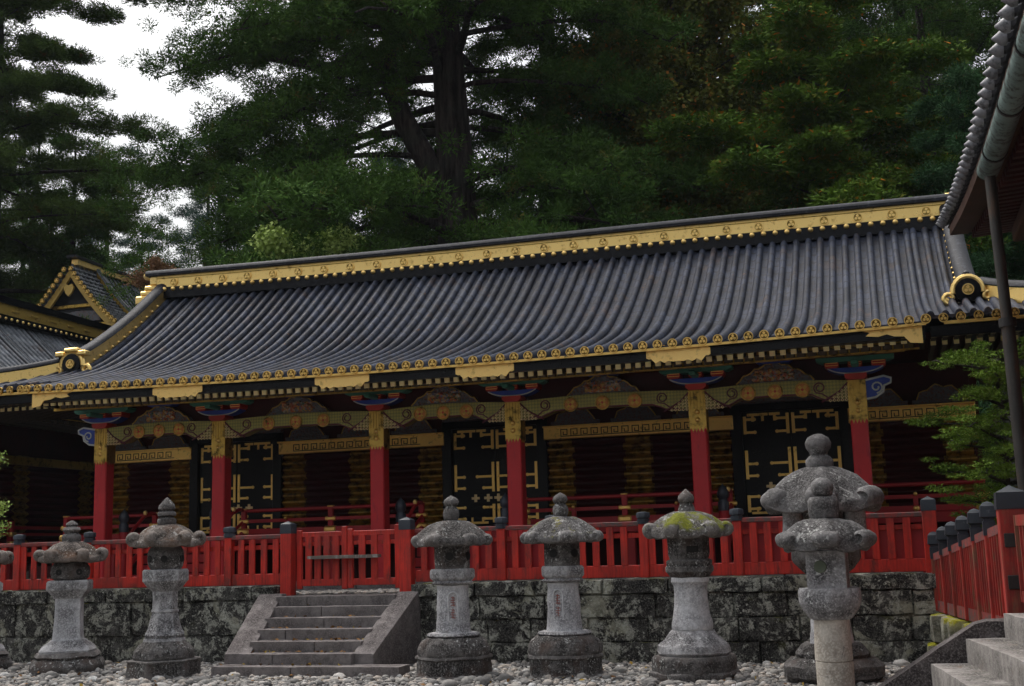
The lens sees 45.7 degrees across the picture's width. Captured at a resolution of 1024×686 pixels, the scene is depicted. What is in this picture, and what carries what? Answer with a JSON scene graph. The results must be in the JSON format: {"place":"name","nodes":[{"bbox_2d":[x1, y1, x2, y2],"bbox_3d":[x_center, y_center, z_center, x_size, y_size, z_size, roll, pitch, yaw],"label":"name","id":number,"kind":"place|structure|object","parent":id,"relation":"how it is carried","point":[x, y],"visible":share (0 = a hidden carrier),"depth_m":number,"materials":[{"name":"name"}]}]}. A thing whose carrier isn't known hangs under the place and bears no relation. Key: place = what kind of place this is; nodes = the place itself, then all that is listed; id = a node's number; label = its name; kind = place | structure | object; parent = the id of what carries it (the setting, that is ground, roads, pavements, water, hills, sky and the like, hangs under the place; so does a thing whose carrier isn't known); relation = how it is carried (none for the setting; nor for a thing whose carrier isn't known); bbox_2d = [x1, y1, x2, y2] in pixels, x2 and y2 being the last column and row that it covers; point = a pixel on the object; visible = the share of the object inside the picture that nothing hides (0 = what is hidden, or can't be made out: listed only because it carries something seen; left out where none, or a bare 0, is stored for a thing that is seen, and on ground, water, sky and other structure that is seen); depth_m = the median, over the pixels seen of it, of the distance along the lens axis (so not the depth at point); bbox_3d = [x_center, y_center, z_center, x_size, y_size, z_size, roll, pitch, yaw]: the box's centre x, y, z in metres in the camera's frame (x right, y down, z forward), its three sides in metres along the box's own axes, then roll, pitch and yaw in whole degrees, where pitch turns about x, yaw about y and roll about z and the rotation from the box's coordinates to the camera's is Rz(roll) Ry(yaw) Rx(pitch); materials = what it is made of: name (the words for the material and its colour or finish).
{"place":"outdoors","nodes":[
{"label":"outdoors","id":0,"kind":"place"},
{"bbox_2d":[4,588,399,594],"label":"terrace ground","id":1,"kind":"structure","parent":0,"point":[296,590],"depth_m":20.61,"materials":[{"name":"grey stone"}]},
{"bbox_2d":[0,295,110,579],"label":"side storehouse","id":2,"kind":"structure","parent":1,"relation":"on","point":[47,476],"depth_m":31.07,"materials":[{"name":"black wood"}]},
{"bbox_2d":[245,220,365,259],"bbox_3d":[-5.824,1.608,34.661,4.264,10.642,4.462,-2,-10,1],"label":"tree","id":3,"kind":"object","parent":1,"relation":"on","point":[266,243],"visible":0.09,"depth_m":34.76,"materials":[{"name":"green plant"}]},
{"bbox_2d":[0,193,1023,589],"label":"shrine storehouse","id":4,"kind":"structure","parent":1,"relation":"on","point":[720,367],"depth_m":22.96,"materials":[{"name":"grey tile"}]},
{"bbox_2d":[903,335,1023,525],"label":"fir sapling","id":5,"kind":"object","parent":1,"relation":"on","point":[1001,451],"visible":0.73,"depth_m":16.82,"materials":[{"name":"green plant"}]},
{"bbox_2d":[936,0,1023,490],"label":"gate building","id":6,"kind":"structure","parent":1,"relation":"on","point":[985,197],"depth_m":13.66,"materials":[{"name":"grey tile"}]},
{"bbox_2d":[978,333,1023,487],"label":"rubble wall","id":7,"kind":"structure","parent":1,"relation":"on","point":[1021,362],"depth_m":22.23,"materials":[{"name":"green plant"}]},
{"bbox_2d":[17,664,900,685],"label":"gravel court","id":8,"kind":"object","parent":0,"point":[506,685],"depth_m":14.85,"materials":[{"name":"grey gravel"}]},
{"bbox_2d":[0,450,11,536],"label":"leafy shrub","id":9,"kind":"object","parent":8,"relation":"on","point":[1,507],"visible":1,"depth_m":17.68,"materials":[{"name":"green plant"}]},
{"bbox_2d":[0,549,13,668],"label":"stone lantern","id":10,"kind":"object","parent":8,"relation":"on","point":[6,557],"visible":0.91,"depth_m":18.45,"materials":[{"name":"stone"}]},
{"bbox_2d":[29,520,107,676],"bbox_3d":[-6.545,3.804,17.961,1.098,2.337,1.097,0,-10,-11],"label":"stone lantern","id":11,"kind":"object","parent":8,"relation":"on","point":[68,646],"visible":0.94,"depth_m":17.73,"materials":[{"name":"stone"}]},
{"bbox_2d":[125,498,205,681],"bbox_3d":[-4.791,3.434,16.782,1.124,2.576,0.986,2,-10,-19],"label":"stone lantern","id":12,"kind":"object","parent":8,"relation":"on","point":[164,647],"visible":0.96,"depth_m":16.58,"materials":[{"name":"stone"}]},
{"bbox_2d":[211,591,420,677],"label":"stone steps","id":13,"kind":"structure","parent":8,"relation":"on","point":[389,631],"depth_m":16.97,"materials":[{"name":"grey stone"}]},
{"bbox_2d":[280,517,414,595],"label":"fence gate","id":14,"kind":"structure","parent":13,"relation":"on","point":[403,531],"depth_m":18.26,"materials":[{"name":"red wood"}]},
{"bbox_2d":[411,495,492,679],"bbox_3d":[-0.771,3.216,15.811,1.087,2.453,1.082,3,-11,-25],"label":"stone lantern","id":15,"kind":"object","parent":8,"relation":"on","point":[454,646],"visible":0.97,"depth_m":15.57,"materials":[{"name":"stone"}]},
{"bbox_2d":[0,604,904,685],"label":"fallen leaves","id":16,"kind":"object","parent":8,"relation":"on","point":[309,664],"visible":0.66,"depth_m":16.45,"materials":[{"name":"brown plant"}]},
{"bbox_2d":[0,588,909,685],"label":"gravel stones","id":17,"kind":"object","parent":8,"relation":"on","point":[516,673],"visible":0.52,"depth_m":15.35,"materials":[{"name":"grey gravel"}]},
{"bbox_2d":[0,572,944,663],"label":"stone retaining wall","id":18,"kind":"structure","parent":8,"relation":"on","point":[759,619],"depth_m":16.83,"materials":[{"name":"grey stone"}]},
{"bbox_2d":[0,527,279,590],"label":"picket fence","id":19,"kind":"object","parent":18,"relation":"on","point":[20,581],"visible":0.69,"depth_m":19.10,"materials":[{"name":"red wood"}]},
{"bbox_2d":[415,496,936,581],"bbox_3d":[2.066,2.797,16.902,7.323,1.040,0.237,-5,-10,17],"label":"picket fence","id":20,"kind":"object","parent":18,"relation":"on","point":[904,546],"visible":0.6,"depth_m":16.63,"materials":[{"name":"red wood"}]},
{"bbox_2d":[519,492,603,679],"bbox_3d":[0.653,3.141,15.562,1.084,2.438,1.119,-11,-13,44],"label":"stone lantern","id":21,"kind":"object","parent":8,"relation":"on","point":[565,644],"visible":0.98,"depth_m":15.32,"materials":[{"name":"stone"}]},
{"bbox_2d":[642,489,740,682],"bbox_3d":[2.176,2.990,14.801,1.119,2.402,1.022,-2,-10,2],"label":"stone lantern","id":22,"kind":"object","parent":8,"relation":"on","point":[693,646],"visible":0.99,"depth_m":14.57,"materials":[{"name":"stone"}]},
{"bbox_2d":[761,433,885,685],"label":"stone lantern","id":23,"kind":"object","parent":8,"relation":"on","point":[857,497],"visible":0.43,"depth_m":13.80,"materials":[{"name":"stone"}]},
{"bbox_2d":[775,477,876,685],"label":"stone lantern","id":24,"kind":"object","parent":8,"relation":"on","point":[829,599],"visible":1,"depth_m":11.40,"materials":[{"name":"stone"}]},
{"bbox_2d":[926,614,971,651],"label":"mossy wall","id":25,"kind":"structure","parent":8,"relation":"on","point":[943,627],"depth_m":14.85,"materials":[{"name":"grey stone"}]},
{"bbox_2d":[927,501,1005,621],"bbox_3d":[5.133,2.465,13.632,0.184,1.289,4.454,-3,-10,9],"label":"picket fence","id":26,"kind":"object","parent":25,"relation":"on","point":[966,570],"visible":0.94,"depth_m":13.49,"materials":[{"name":"red wood"}]},
{"bbox_2d":[994,485,1023,612],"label":"gate post","id":27,"kind":"object","parent":25,"relation":"on","point":[1008,502],"visible":0.82,"depth_m":11.46,"materials":[{"name":"wood"}]},
{"bbox_2d":[1013,514,1023,602],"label":"gate leaf","id":28,"kind":"object","parent":27,"relation":"attached to","point":[1018,521],"visible":1,"depth_m":11.27,"materials":[{"name":"red wood"}]},
{"bbox_2d":[879,613,1023,685],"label":"stone stairs","id":29,"kind":"structure","parent":8,"relation":"on","point":[985,652],"depth_m":10.21,"materials":[{"name":"grey stone"}]},
{"bbox_2d":[1,0,1000,277],"label":"sky","id":30,"kind":"structure","parent":0,"point":[134,91],"materials":[{"name":"white"}]},
{"bbox_2d":[0,257,1013,579],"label":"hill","id":31,"kind":"structure","parent":0,"point":[12,575],"depth_m":45.60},
{"bbox_2d":[2,180,67,300],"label":"forest cedar","id":32,"kind":"object","parent":31,"relation":"on","point":[18,192],"depth_m":67.41,"materials":[{"name":"green plant"}]},
{"bbox_2d":[1,128,80,570],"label":"forest cedar","id":33,"kind":"object","parent":31,"relation":"on","point":[23,223],"visible":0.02,"depth_m":59.77,"materials":[{"name":"green plant"}]},
{"bbox_2d":[13,122,118,288],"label":"forest cedar","id":34,"kind":"object","parent":31,"relation":"on","point":[98,235],"visible":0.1,"depth_m":55.34,"materials":[{"name":"green plant"}]},
{"bbox_2d":[32,203,110,288],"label":"forest cedar","id":35,"kind":"object","parent":31,"relation":"on","point":[71,234],"visible":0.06,"depth_m":55.40,"materials":[{"name":"green plant"}]},
{"bbox_2d":[28,254,142,577],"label":"gabled hall","id":36,"kind":"structure","parent":31,"relation":"on","point":[79,288],"depth_m":43.48,"materials":[{"name":"gold metal"}]},
{"bbox_2d":[0,0,231,304],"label":"pine tree","id":37,"kind":"object","parent":31,"relation":"on","point":[31,124],"visible":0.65,"depth_m":50.75,"materials":[{"name":"green plant"}]},
{"bbox_2d":[76,141,156,273],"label":"cedar","id":38,"kind":"object","parent":31,"relation":"on","point":[121,237],"visible":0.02,"depth_m":104.33,"materials":[{"name":"green plant"}]},
{"bbox_2d":[120,250,163,275],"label":"forest cedar","id":39,"kind":"object","parent":31,"relation":"on","point":[126,260],"depth_m":56.10,"materials":[{"name":"green plant"}]},
{"bbox_2d":[112,211,177,271],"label":"cedar","id":40,"kind":"object","parent":31,"relation":"on","point":[153,220],"visible":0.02,"depth_m":119.57,"materials":[{"name":"green plant"}]},
{"bbox_2d":[121,253,179,291],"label":"rust leaved tree","id":41,"kind":"object","parent":31,"relation":"on","point":[156,263],"visible":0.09,"depth_m":40.06,"materials":[{"name":"brown plant"}]},
{"bbox_2d":[159,136,236,268],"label":"cedar","id":42,"kind":"object","parent":31,"relation":"on","point":[194,212],"visible":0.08,"depth_m":106.98,"materials":[{"name":"green plant"}]},
{"bbox_2d":[173,136,242,262],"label":"cedar","id":43,"kind":"object","parent":31,"relation":"on","point":[191,231],"visible":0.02,"depth_m":96.93,"materials":[{"name":"green plant"}]},
{"bbox_2d":[361,137,411,232],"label":"cedar","id":44,"kind":"object","parent":31,"relation":"on","point":[387,163],"visible":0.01,"depth_m":84.41,"materials":[{"name":"green plant"}]},
{"bbox_2d":[359,125,432,236],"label":"cedar","id":45,"kind":"object","parent":31,"relation":"on","point":[392,128],"visible":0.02,"depth_m":73.08,"materials":[{"name":"green plant"}]},
{"bbox_2d":[79,0,739,318],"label":"giant cedar","id":46,"kind":"object","parent":31,"relation":"on","point":[435,197],"visible":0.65,"depth_m":41.13,"materials":[{"name":"green plant"}]},
{"bbox_2d":[475,103,537,219],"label":"cedar","id":47,"kind":"object","parent":31,"relation":"on","point":[493,110],"visible":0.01,"depth_m":77.61,"materials":[{"name":"green plant"}]},
{"bbox_2d":[435,0,622,244],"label":"cedar tree","id":48,"kind":"object","parent":31,"relation":"on","point":[486,47],"visible":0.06,"depth_m":48.97,"materials":[{"name":"green plant"}]},
{"bbox_2d":[653,209,671,220],"bbox_3d":[5.124,1.352,37.127,4.780,11.052,4.596,-3,-10,11],"label":"forest cedar","id":49,"kind":"object","parent":31,"relation":"on","point":[663,214],"visible":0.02,"depth_m":37.33,"materials":[{"name":"green plant"}]},
{"bbox_2d":[514,0,852,230],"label":"autumn tree","id":50,"kind":"object","parent":31,"relation":"on","point":[696,67],"visible":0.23,"depth_m":43.70,"materials":[{"name":"green plant"}]},
{"bbox_2d":[728,5,773,140],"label":"forest cedar","id":51,"kind":"object","parent":31,"relation":"on","point":[752,15],"visible":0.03,"depth_m":73.36,"materials":[{"name":"green plant"}]},
{"bbox_2d":[716,0,808,158],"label":"forest cedar","id":52,"kind":"object","parent":31,"relation":"on","point":[765,2],"visible":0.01,"depth_m":52.72,"materials":[{"name":"green plant"}]},
{"bbox_2d":[641,0,1023,385],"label":"maple tree","id":53,"kind":"object","parent":31,"relation":"on","point":[832,159],"visible":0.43,"depth_m":35.77,"materials":[{"name":"green plant"}]},
{"bbox_2d":[836,0,900,152],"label":"forest cedar","id":54,"kind":"object","parent":31,"relation":"on","point":[864,39],"visible":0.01,"depth_m":61.72,"materials":[{"name":"green plant"}]},
{"bbox_2d":[792,0,954,159],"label":"forest cedar","id":55,"kind":"object","parent":31,"relation":"on","point":[852,28],"visible":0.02,"depth_m":56.73,"materials":[{"name":"green plant"}]},
{"bbox_2d":[878,8,945,153],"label":"forest cedar","id":56,"kind":"object","parent":31,"relation":"on","point":[885,19],"visible":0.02,"depth_m":76.13,"materials":[{"name":"green plant"}]},
{"bbox_2d":[846,0,994,149],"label":"forest cedar","id":57,"kind":"object","parent":31,"relation":"on","point":[891,6],"visible":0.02,"depth_m":65.74,"materials":[{"name":"green plant"}]},
{"bbox_2d":[878,0,1001,150],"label":"forest cedar","id":58,"kind":"object","parent":31,"relation":"on","point":[903,6],"visible":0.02,"depth_m":59.08,"materials":[{"name":"green plant"}]},
{"bbox_2d":[858,0,1023,285],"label":"forest cedar","id":59,"kind":"object","parent":31,"relation":"on","point":[949,16],"visible":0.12,"depth_m":47.14,"materials":[{"name":"green plant"}]},
{"bbox_2d":[903,60,1023,524],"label":"cypress tree","id":60,"kind":"object","parent":31,"relation":"on","point":[957,132],"visible":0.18,"depth_m":32.16,"materials":[{"name":"green plant"}]},
{"bbox_2d":[905,0,1022,278],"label":"forest cedar","id":61,"kind":"object","parent":31,"relation":"on","point":[973,43],"visible":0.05,"depth_m":51.55,"materials":[{"name":"green plant"}]},
{"bbox_2d":[962,0,1002,67],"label":"forest cedar","id":62,"kind":"object","parent":31,"relation":"on","point":[983,2],"visible":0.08,"depth_m":57.00,"materials":[{"name":"green plant"}]},
{"bbox_2d":[969,0,1022,279],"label":"forest cedar","id":63,"kind":"object","parent":31,"relation":"on","point":[993,34],"visible":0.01,"depth_m":44.45,"materials":[{"name":"green plant"}]},
{"bbox_2d":[984,243,1023,454],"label":"cypress tree","id":64,"kind":"object","parent":31,"relation":"on","point":[1013,276],"depth_m":34.25,"materials":[{"name":"green plant"}]}
]}

